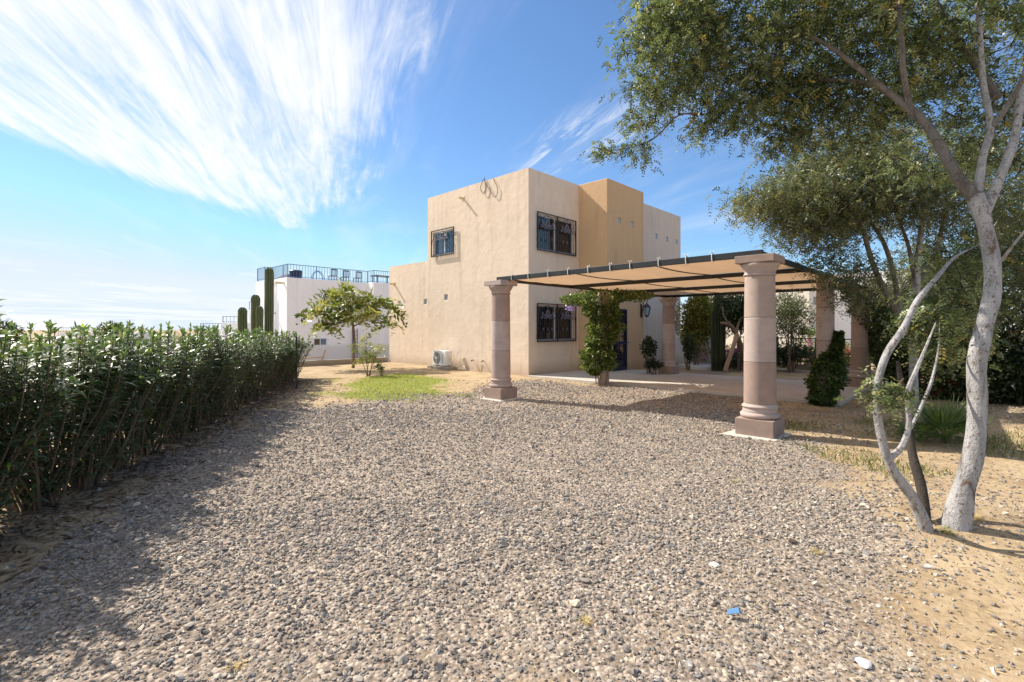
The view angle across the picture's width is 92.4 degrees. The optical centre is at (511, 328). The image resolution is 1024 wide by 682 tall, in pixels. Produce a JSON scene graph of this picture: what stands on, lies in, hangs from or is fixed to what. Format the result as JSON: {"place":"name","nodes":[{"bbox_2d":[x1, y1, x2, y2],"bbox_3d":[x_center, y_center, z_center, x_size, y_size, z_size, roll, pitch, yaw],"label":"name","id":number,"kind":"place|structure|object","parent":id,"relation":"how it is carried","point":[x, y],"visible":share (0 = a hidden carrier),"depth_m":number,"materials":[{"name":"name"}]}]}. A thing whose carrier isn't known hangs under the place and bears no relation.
{"place":"outdoors","nodes":[
{"label":"outdoors","id":0,"kind":"place"},
{"bbox_2d":[0,330,1023,681],"bbox_3d":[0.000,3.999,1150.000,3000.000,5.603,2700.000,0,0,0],"label":"ground","id":1,"kind":"structure","parent":0,"point":[966,620],"depth_m":3.13,"materials":[{"name":"gravel"}]},
{"bbox_2d":[0,299,21,445],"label":"oleander shrub","id":2,"kind":"object","parent":1,"relation":"on","point":[1,338],"visible":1,"depth_m":3.23,"materials":[{"name":"green plant"}]},
{"bbox_2d":[0,320,25,410],"bbox_3d":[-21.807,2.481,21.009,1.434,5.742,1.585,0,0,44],"label":"dark bush","id":3,"kind":"object","parent":1,"relation":"on","point":[21,331],"visible":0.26,"depth_m":21.08,"materials":[{"name":"green plant"}]},
{"bbox_2d":[0,320,82,523],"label":"oleander shrub","id":4,"kind":"object","parent":1,"relation":"on","point":[18,446],"visible":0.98,"depth_m":3.57,"materials":[{"name":"green plant"}]},
{"bbox_2d":[11,341,109,402],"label":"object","id":5,"kind":"structure","parent":1,"relation":"on","point":[57,351],"depth_m":34.58,"materials":[{"name":"plant"}]},
{"bbox_2d":[0,320,140,511],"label":"oleander shrub","id":6,"kind":"object","parent":1,"relation":"on","point":[46,482],"visible":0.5,"depth_m":4.19,"materials":[{"name":"green plant"}]},
{"bbox_2d":[4,320,169,491],"bbox_3d":[-4.109,0.729,4.644,1.114,1.629,1.283,0,0,0],"label":"oleander shrub","id":7,"kind":"object","parent":1,"relation":"on","point":[87,480],"visible":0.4,"depth_m":4.62,"materials":[{"name":"green plant"}]},
{"bbox_2d":[58,330,158,344],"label":"white house","id":8,"kind":"structure","parent":1,"relation":"on","point":[60,334],"depth_m":60.00,"materials":[{"name":"paint"}]},
{"bbox_2d":[96,320,126,340],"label":"distant tree","id":9,"kind":"object","parent":1,"relation":"on","point":[109,327],"visible":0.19,"depth_m":49.36,"materials":[{"name":"green plant"}]},
{"bbox_2d":[43,322,184,471],"bbox_3d":[-4.254,0.732,5.284,1.066,1.627,1.290,0,0,0],"label":"oleander shrub","id":10,"kind":"object","parent":1,"relation":"on","point":[120,434],"visible":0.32,"depth_m":5.28,"materials":[{"name":"green plant"}]},
{"bbox_2d":[58,320,206,456],"bbox_3d":[-4.440,0.719,5.872,1.165,1.648,1.318,0,0,0],"label":"oleander shrub","id":11,"kind":"object","parent":1,"relation":"on","point":[151,442],"visible":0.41,"depth_m":5.97,"materials":[{"name":"green plant"}]},
{"bbox_2d":[0,379,334,657],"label":"leaf litter","id":12,"kind":"object","parent":1,"relation":"on","point":[128,475],"visible":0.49,"depth_m":4.59,"materials":[{"name":"plant"}]},
{"bbox_2d":[125,322,217,442],"bbox_3d":[-4.618,0.725,6.561,1.132,1.647,1.262,0,0,0],"label":"oleander shrub","id":13,"kind":"object","parent":1,"relation":"on","point":[181,426],"visible":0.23,"depth_m":6.60,"materials":[{"name":"green plant"}]},
{"bbox_2d":[158,325,238,432],"bbox_3d":[-4.767,0.743,7.191,1.150,1.597,1.309,0,0,0],"label":"oleander shrub","id":14,"kind":"object","parent":1,"relation":"on","point":[196,415],"visible":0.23,"depth_m":7.19,"materials":[{"name":"green plant"}]},
{"bbox_2d":[156,324,250,425],"bbox_3d":[-4.883,0.726,7.723,1.109,1.630,1.351,0,0,0],"label":"oleander shrub","id":15,"kind":"object","parent":1,"relation":"on","point":[214,403],"visible":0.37,"depth_m":7.81,"materials":[{"name":"green plant"}]},
{"bbox_2d":[200,323,221,343],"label":"white house","id":16,"kind":"structure","parent":1,"relation":"on","point":[220,332],"depth_m":55.12,"materials":[{"name":"paint"}]},
{"bbox_2d":[189,324,258,416],"bbox_3d":[-4.997,0.730,8.359,1.108,1.609,1.307,0,0,0],"label":"oleander shrub","id":17,"kind":"object","parent":1,"relation":"on","point":[238,333],"visible":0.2,"depth_m":8.44,"materials":[{"name":"green plant"}]},
{"bbox_2d":[222,655,248,673],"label":"weed","id":18,"kind":"object","parent":1,"relation":"on","point":[236,665],"visible":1,"depth_m":2.18,"materials":[{"name":"yellow plant"}]},
{"bbox_2d":[222,316,250,343],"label":"white house","id":19,"kind":"structure","parent":1,"relation":"on","point":[234,326],"depth_m":46.00,"materials":[{"name":"paint"}]},
{"bbox_2d":[204,325,271,410],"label":"oleander shrub","id":20,"kind":"object","parent":1,"relation":"on","point":[238,400],"visible":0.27,"depth_m":9.15,"materials":[{"name":"green plant"}]},
{"bbox_2d":[205,328,278,404],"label":"oleander shrub","id":21,"kind":"object","parent":1,"relation":"on","point":[253,389],"visible":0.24,"depth_m":9.87,"materials":[{"name":"green plant"}]},
{"bbox_2d":[238,307,247,337],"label":"cactus","id":22,"kind":"object","parent":1,"relation":"on","point":[242,318],"visible":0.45,"depth_m":20.39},
{"bbox_2d":[221,326,286,399],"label":"oleander shrub","id":23,"kind":"object","parent":1,"relation":"on","point":[257,391],"visible":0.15,"depth_m":10.41,"materials":[{"name":"green plant"}]},
{"bbox_2d":[251,294,260,335],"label":"cactus","id":24,"kind":"object","parent":1,"relation":"on","point":[255,300],"visible":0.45,"depth_m":20.37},
{"bbox_2d":[255,306,263,340],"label":"cactus","id":25,"kind":"object","parent":1,"relation":"on","point":[259,313],"visible":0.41,"depth_m":19.91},
{"bbox_2d":[239,328,287,395],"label":"oleander shrub","id":26,"kind":"object","parent":1,"relation":"on","point":[266,386],"visible":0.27,"depth_m":11.12,"materials":[{"name":"green plant"}]},
{"bbox_2d":[264,267,273,334],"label":"cactus","id":27,"kind":"object","parent":1,"relation":"on","point":[269,304],"visible":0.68,"depth_m":20.69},
{"bbox_2d":[253,329,299,389],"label":"oleander shrub","id":28,"kind":"object","parent":1,"relation":"on","point":[291,351],"visible":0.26,"depth_m":11.99,"materials":[{"name":"green plant"}]},
{"bbox_2d":[263,331,298,386],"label":"oleander shrub","id":29,"kind":"object","parent":1,"relation":"on","point":[284,356],"visible":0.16,"depth_m":12.59,"materials":[{"name":"green plant"}]},
{"bbox_2d":[266,329,304,383],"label":"oleander shrub","id":30,"kind":"object","parent":1,"relation":"on","point":[292,371],"visible":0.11,"depth_m":13.38,"materials":[{"name":"green plant"}]},
{"bbox_2d":[272,329,308,380],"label":"oleander shrub","id":31,"kind":"object","parent":1,"relation":"on","point":[303,351],"visible":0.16,"depth_m":13.93,"materials":[{"name":"green plant"}]},
{"bbox_2d":[295,337,297,387],"bbox_3d":[-5.420,0.850,12.350,0.055,1.300,0.055,0,0,22],"label":"fence post","id":32,"kind":"object","parent":1,"relation":"on","point":[296,361],"visible":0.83,"depth_m":12.33,"materials":[{"name":"metal"}]},
{"bbox_2d":[282,330,314,378],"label":"oleander shrub","id":33,"kind":"object","parent":1,"relation":"on","point":[303,362],"visible":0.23,"depth_m":14.68,"materials":[{"name":"green plant"}]},
{"bbox_2d":[212,357,387,381],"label":"retaining wall","id":34,"kind":"structure","parent":1,"relation":"on","point":[331,362],"depth_m":19.62,"materials":[{"name":"concrete"}]},
{"bbox_2d":[256,264,388,361],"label":"white building","id":35,"kind":"structure","parent":1,"relation":"on","point":[291,296],"depth_m":35.76,"materials":[{"name":"paint"}]},
{"bbox_2d":[289,270,301,277],"bbox_3d":[-15.414,-3.880,35.001,0.880,0.600,0.880,0,0,0],"label":"water drum","id":36,"kind":"object","parent":35,"relation":"on","point":[292,272],"visible":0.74,"depth_m":34.66,"materials":[{"name":"blue paint"}]},
{"bbox_2d":[313,338,326,345],"bbox_3d":[-13.934,0.945,35.656,0.060,0.550,1.000,0,0,44],"label":"window","id":37,"kind":"structure","parent":35,"relation":"in","point":[316,341],"depth_m":35.65,"materials":[{"name":"white metal"}]},
{"bbox_2d":[352,329,357,357],"bbox_3d":[-11.989,1.750,37.462,0.050,3.500,0.450,0,0,44],"label":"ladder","id":38,"kind":"object","parent":35,"relation":"attached to","point":[356,342],"visible":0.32,"depth_m":37.59,"materials":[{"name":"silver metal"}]},
{"bbox_2d":[370,275,388,282],"bbox_3d":[-10.437,-3.910,39.508,0.900,0.660,1.700,0,0,44],"label":"roof table","id":39,"kind":"object","parent":35,"relation":"on","point":[382,276],"visible":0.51,"depth_m":39.24,"materials":[{"name":"blue paint"}]},
{"bbox_2d":[294,277,408,367],"bbox_3d":[-5.727,-0.206,17.642,3.635,3.294,3.184,0,0,0],"label":"young tree","id":40,"kind":"object","parent":1,"relation":"on","point":[347,293],"visible":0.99,"depth_m":17.48,"materials":[{"name":"green plant"}]},
{"bbox_2d":[347,333,389,376],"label":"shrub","id":41,"kind":"object","parent":1,"relation":"on","point":[371,355],"visible":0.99,"depth_m":14.96,"materials":[{"name":"green plant"}]},
{"bbox_2d":[372,361,387,374],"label":"shrub","id":42,"kind":"object","parent":1,"relation":"on","point":[380,368],"visible":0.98,"depth_m":15.11,"materials":[{"name":"green plant"}]},
{"bbox_2d":[304,372,476,407],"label":"grass","id":43,"kind":"structure","parent":1,"relation":"on","point":[380,378],"depth_m":12.35,"materials":[{"name":"plant"}]},
{"bbox_2d":[427,365,456,369],"bbox_3d":[-2.563,1.455,18.006,1.140,0.190,0.500,0,0,44],"label":"equipment pad","id":44,"kind":"object","parent":1,"relation":"on","point":[440,367],"visible":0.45,"depth_m":17.72,"materials":[{"name":"concrete"}]},
{"bbox_2d":[432,350,464,367],"bbox_3d":[-2.284,1.100,17.841,1.513,0.600,0.439,0,0,35],"label":"air conditioner","id":45,"kind":"object","parent":44,"relation":"on","point":[442,357],"visible":1,"depth_m":17.82,"materials":[{"name":"white plastic"}]},
{"bbox_2d":[478,280,521,401],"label":"stone column","id":46,"kind":"structure","parent":1,"relation":"on","point":[500,388],"depth_m":10.37,"materials":[{"name":"stone"}]},
{"bbox_2d":[0,478,1023,681],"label":"gravel","id":47,"kind":"structure","parent":1,"relation":"on","point":[286,665],"depth_m":2.94,"materials":[{"name":"gravel"}]},
{"bbox_2d":[569,599,580,606],"bbox_3d":[0.345,1.484,2.658,0.064,0.030,0.058,0,0,-26],"label":"pale rock","id":48,"kind":"object","parent":47,"relation":"on","point":[576,602],"visible":1,"depth_m":2.65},
{"bbox_2d":[26,405,1023,681],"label":"straw","id":49,"kind":"object","parent":1,"relation":"on","point":[700,591],"visible":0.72,"depth_m":2.71,"materials":[{"name":"plant"}]},
{"bbox_2d":[389,167,680,376],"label":"house","id":50,"kind":"structure","parent":1,"relation":"on","point":[526,220],"depth_m":17.21,"materials":[{"name":"beige paint"}]},
{"bbox_2d":[431,226,453,257],"bbox_3d":[-2.578,-3.250,18.508,1.360,1.000,0.198,0,0,44],"label":"window","id":51,"kind":"structure","parent":50,"relation":"in","point":[444,240],"depth_m":18.53,"materials":[{"name":"glass"}]},
{"bbox_2d":[537,211,575,256],"bbox_3d":[1.479,-3.150,16.508,0.196,1.240,2.060,0,0,44],"label":"window","id":52,"kind":"structure","parent":50,"relation":"in","point":[554,235],"depth_m":16.49,"materials":[{"name":"glass"}]},
{"bbox_2d":[537,303,575,341],"bbox_3d":[1.479,-0.200,16.508,0.196,1.260,2.060,0,0,44],"label":"window","id":53,"kind":"structure","parent":50,"relation":"in","point":[553,322],"depth_m":16.49,"materials":[{"name":"black metal"}]},
{"bbox_2d":[613,309,629,370],"bbox_3d":[3.802,0.382,17.199,0.938,2.157,0.183,0,0,-45],"label":"door","id":54,"kind":"structure","parent":50,"relation":"in","point":[620,347],"depth_m":17.37,"materials":[{"name":"blue paint"}]},
{"bbox_2d":[640,300,650,317],"bbox_3d":[4.940,-0.766,18.103,0.277,0.693,0.404,0,0,-30],"label":"wall lantern","id":55,"kind":"object","parent":50,"relation":"attached to","point":[646,307],"depth_m":18.04,"materials":[{"name":"metal"}]},
{"bbox_2d":[577,613,593,626],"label":"weed","id":56,"kind":"object","parent":1,"relation":"on","point":[586,619],"visible":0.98,"depth_m":2.51,"materials":[{"name":"yellow plant"}]},
{"bbox_2d":[681,331,696,370],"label":"dark shrub","id":57,"kind":"object","parent":1,"relation":"on","point":[689,353],"visible":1,"depth_m":17.53,"materials":[{"name":"green plant"}]},
{"bbox_2d":[675,337,710,363],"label":"garden wall","id":58,"kind":"structure","parent":1,"relation":"on","point":[679,357],"depth_m":21.26,"materials":[{"name":"white paint"}]},
{"bbox_2d":[675,293,712,364],"bbox_3d":[7.106,0.001,18.747,1.880,3.111,1.594,0,0,0],"label":"yellow green tree","id":59,"kind":"object","parent":1,"relation":"on","point":[696,320],"visible":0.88,"depth_m":18.48,"materials":[{"name":"brown plant"}]},
{"bbox_2d":[678,364,710,369],"bbox_3d":[7.212,1.490,18.700,1.300,0.220,1.400,0,0,0],"label":"garden step","id":60,"kind":"object","parent":1,"relation":"on","point":[701,367],"visible":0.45,"depth_m":18.01,"materials":[{"name":"white paint"}]},
{"bbox_2d":[691,344,709,361],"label":"yellow green shrub","id":61,"kind":"object","parent":1,"relation":"on","point":[705,355],"visible":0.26,"depth_m":20.49,"materials":[{"name":"brown plant"}]},
{"bbox_2d":[711,309,715,370],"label":"tall cactus","id":62,"kind":"object","parent":1,"relation":"on","point":[713,338],"visible":0.94,"depth_m":17.53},
{"bbox_2d":[713,295,723,370],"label":"tall cactus","id":63,"kind":"object","parent":1,"relation":"on","point":[719,342],"visible":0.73,"depth_m":17.48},
{"bbox_2d":[706,295,733,352],"bbox_3d":[8.351,0.023,20.552,1.941,3.073,1.895,0,0,43],"label":"dark tree","id":64,"kind":"object","parent":1,"relation":"on","point":[728,331],"visible":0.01,"depth_m":20.35,"materials":[{"name":"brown plant"}]},
{"bbox_2d":[710,355,733,370],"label":"green shrub","id":65,"kind":"object","parent":1,"relation":"on","point":[724,361],"visible":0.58,"depth_m":17.45,"materials":[{"name":"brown plant"}]},
{"bbox_2d":[722,304,725,368],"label":"tall cactus","id":66,"kind":"object","parent":1,"relation":"on","point":[724,341],"visible":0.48,"depth_m":17.52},
{"bbox_2d":[710,343,743,366],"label":"bougainvillea","id":67,"kind":"object","parent":1,"relation":"on","point":[734,353],"visible":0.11,"depth_m":19.32,"materials":[{"name":"pink plant"}]},
{"bbox_2d":[714,291,743,370],"bbox_3d":[8.254,-0.054,17.368,2.004,3.230,1.966,0,0,34],"label":"dark tree","id":68,"kind":"object","parent":1,"relation":"on","point":[734,310],"visible":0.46,"depth_m":17.25,"materials":[{"name":"green plant"}]},
{"bbox_2d":[723,333,739,371],"bbox_3d":[7.456,0.803,16.700,0.638,1.285,0.110,0,0,-21],"label":"timber prop","id":69,"kind":"object","parent":1,"relation":"on","point":[730,354],"visible":1,"depth_m":16.66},
{"bbox_2d":[720,306,743,361],"bbox_3d":[7.727,0.350,16.905,1.114,2.248,0.229,0,0,0],"label":"leaning tree","id":70,"kind":"object","parent":1,"relation":"on","point":[734,331],"visible":0.77,"depth_m":16.86,"materials":[{"name":"brown plant"}]},
{"bbox_2d":[727,607,742,614],"bbox_3d":[1.149,1.455,2.530,0.081,0.030,0.037,0,0,10],"label":"plastic scrap","id":71,"kind":"object","parent":1,"relation":"on","point":[736,610],"visible":1,"depth_m":2.53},
{"bbox_2d":[727,353,743,368],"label":"shady shrub","id":72,"kind":"object","parent":1,"relation":"on","point":[734,360],"visible":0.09,"depth_m":18.21,"materials":[{"name":"green plant"}]},
{"bbox_2d":[722,253,791,440],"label":"stone column","id":73,"kind":"structure","parent":1,"relation":"on","point":[759,418],"depth_m":6.76,"materials":[{"name":"stone"}]},
{"bbox_2d":[776,288,815,372],"bbox_3d":[9.638,0.022,16.802,1.992,3.081,1.576,0,0,0],"label":"olive tree","id":74,"kind":"object","parent":1,"relation":"on","point":[791,315],"visible":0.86,"depth_m":16.68,"materials":[{"name":"green plant"}]},
{"bbox_2d":[776,341,815,369],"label":"dark hedge shrub","id":75,"kind":"object","parent":1,"relation":"on","point":[782,354],"visible":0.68,"depth_m":16.91,"materials":[{"name":"green plant"}]},
{"bbox_2d":[783,339,814,364],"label":"bougainvillea","id":76,"kind":"object","parent":1,"relation":"on","point":[810,345],"visible":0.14,"depth_m":20.44,"materials":[{"name":"pink plant"}]},
{"bbox_2d":[579,0,1023,532],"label":"tree","id":77,"kind":"object","parent":1,"relation":"on","point":[706,30],"visible":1,"depth_m":4.53,"materials":[{"name":"green plant"}]},
{"bbox_2d":[797,327,815,345],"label":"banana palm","id":78,"kind":"object","parent":1,"relation":"on","point":[810,335],"visible":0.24,"depth_m":25.93,"materials":[{"name":"green plant"}]},
{"bbox_2d":[709,270,910,348],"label":"white building","id":79,"kind":"structure","parent":1,"relation":"on","point":[843,324],"depth_m":36.32,"materials":[{"name":"paint"}]},
{"bbox_2d":[816,277,834,404],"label":"stone column","id":80,"kind":"structure","parent":1,"relation":"on","point":[827,324],"depth_m":9.65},
{"bbox_2d":[802,329,852,406],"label":"shrub","id":81,"kind":"object","parent":1,"relation":"on","point":[835,384],"visible":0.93,"depth_m":9.51,"materials":[{"name":"green plant"}]},
{"bbox_2d":[810,348,848,364],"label":"green bush","id":82,"kind":"object","parent":1,"relation":"on","point":[813,354],"visible":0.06,"depth_m":15.56,"materials":[{"name":"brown plant"}]},
{"bbox_2d":[776,364,920,379],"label":"garden kerb","id":83,"kind":"structure","parent":1,"relation":"on","point":[803,367],"depth_m":17.81,"materials":[{"name":"concrete"}]},
{"bbox_2d":[733,336,873,366],"bbox_3d":[10.950,0.800,17.050,0.086,1.000,9.264,0,0,-16],"label":"garden fence","id":84,"kind":"object","parent":83,"relation":"on","point":[797,338],"visible":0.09,"depth_m":18.06,"materials":[{"name":"metal"}]},
{"bbox_2d":[844,341,872,367],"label":"red bougainvillea","id":85,"kind":"object","parent":1,"relation":"on","point":[846,350],"visible":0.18,"depth_m":17.21,"materials":[{"name":"brown plant"}]},
{"bbox_2d":[854,657,871,668],"bbox_3d":[1.553,1.479,2.174,0.068,0.023,0.071,0,0,41],"label":"pale rock","id":86,"kind":"object","parent":1,"relation":"on","point":[863,663],"visible":1,"depth_m":2.16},
{"bbox_2d":[706,109,1023,412],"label":"tree","id":87,"kind":"object","parent":1,"relation":"on","point":[833,205],"visible":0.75,"depth_m":8.31,"materials":[{"name":"green plant"}]},
{"bbox_2d":[870,278,910,364],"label":"leafy bush","id":88,"kind":"object","parent":1,"relation":"on","point":[884,328],"visible":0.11,"depth_m":13.05,"materials":[{"name":"green plant"}]},
{"bbox_2d":[777,410,1023,481],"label":"grass","id":89,"kind":"structure","parent":1,"relation":"on","point":[890,422],"depth_m":5.96,"materials":[{"name":"plant"}]},
{"bbox_2d":[868,330,943,393],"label":"dark shrub","id":90,"kind":"object","parent":1,"relation":"on","point":[890,370],"visible":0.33,"depth_m":11.10,"materials":[{"name":"green plant"}]},
{"bbox_2d":[892,421,949,441],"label":"fan palm","id":91,"kind":"object","parent":1,"relation":"on","point":[918,438],"visible":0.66,"depth_m":6.26,"materials":[{"name":"green plant"}]},
{"bbox_2d":[896,368,960,398],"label":"bush","id":92,"kind":"object","parent":1,"relation":"on","point":[938,383],"visible":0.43,"depth_m":10.35,"materials":[{"name":"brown plant"}]},
{"bbox_2d":[881,253,1008,379],"bbox_3d":[11.042,-0.228,12.448,2.856,3.561,2.263,0,0,0],"label":"dark tree","id":93,"kind":"object","parent":1,"relation":"on","point":[887,329],"depth_m":12.56,"materials":[{"name":"green plant"}]},
{"bbox_2d":[900,394,995,443],"bbox_3d":[5.458,1.129,6.188,1.074,0.646,1.096,0,0,0],"label":"fan palm","id":94,"kind":"object","parent":1,"relation":"on","point":[946,419],"visible":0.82,"depth_m":6.14,"materials":[{"name":"green plant"}]},
{"bbox_2d":[935,525,965,535],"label":"weed","id":95,"kind":"object","parent":1,"relation":"on","point":[944,531],"visible":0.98,"depth_m":3.45,"materials":[{"name":"green plant"}]},
{"bbox_2d":[918,325,1023,403],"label":"dark shrub","id":96,"kind":"object","parent":1,"relation":"on","point":[961,395],"visible":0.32,"depth_m":9.85,"materials":[{"name":"green plant"}]},
{"bbox_2d":[949,182,1023,295],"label":"tall green tree","id":97,"kind":"object","parent":1,"relation":"on","point":[1018,221],"visible":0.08,"depth_m":10.45,"materials":[{"name":"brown plant"}]},
{"bbox_2d":[951,285,1023,405],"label":"dark round tree","id":98,"kind":"object","parent":1,"relation":"on","point":[1018,398],"visible":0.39,"depth_m":9.58,"materials":[{"name":"green plant"}]},
{"bbox_2d":[0,0,1023,329],"label":"sky","id":99,"kind":"structure","parent":0,"point":[156,156],"materials":[{"name":"blue"}]},
{"bbox_2d":[28,405,1023,548],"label":"gravel","id":100,"kind":"structure","parent":0,"point":[474,435],"depth_m":5.75,"materials":[{"name":"gravel"}]},
{"bbox_2d":[235,378,1023,424],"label":"gravel","id":101,"kind":"structure","parent":0,"point":[519,389],"depth_m":9.93,"materials":[{"name":"gravel"}]},
{"bbox_2d":[528,369,869,405],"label":"patio","id":102,"kind":"structure","parent":0,"point":[787,390],"depth_m":13.40,"materials":[{"name":"concrete"}]},
{"bbox_2d":[598,291,608,384],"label":"stone column","id":103,"kind":"structure","parent":102,"relation":"on","point":[603,377],"depth_m":13.23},
{"bbox_2d":[559,288,655,384],"bbox_3d":[2.546,0.184,13.485,1.702,2.638,2.605,0,0,-42],"label":"climbing vine","id":104,"kind":"object","parent":103,"relation":"attached to","point":[587,301],"visible":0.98,"depth_m":13.13,"materials":[{"name":"green plant"}]},
{"bbox_2d":[496,249,857,296],"bbox_3d":[4.294,-1.089,11.546,5.340,0.158,7.838,0,0,44],"label":"shade canopy","id":105,"kind":"object","parent":103,"relation":"on","point":[630,276],"visible":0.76,"depth_m":10.32,"materials":[{"name":"fabric"}]},
{"bbox_2d":[639,335,658,372],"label":"doorside plant","id":106,"kind":"object","parent":102,"relation":"on","point":[648,343],"visible":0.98,"depth_m":16.14,"materials":[{"name":"green plant"}]},
{"bbox_2d":[644,358,662,374],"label":"doorside plant","id":107,"kind":"object","parent":102,"relation":"on","point":[653,364],"visible":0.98,"depth_m":15.73,"materials":[{"name":"green plant"}]},
{"bbox_2d":[658,297,678,373],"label":"stone column","id":108,"kind":"structure","parent":102,"relation":"on","point":[668,337],"depth_m":15.95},
{"bbox_2d":[847,288,874,389],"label":"stone column","id":109,"kind":"structure","parent":102,"relation":"on","point":[860,351],"depth_m":12.36,"materials":[{"name":"stone"}]},
{"bbox_2d":[837,278,893,353],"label":"ivy","id":110,"kind":"object","parent":109,"relation":"hanging from","point":[877,330],"visible":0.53,"depth_m":12.23,"materials":[{"name":"green plant"}]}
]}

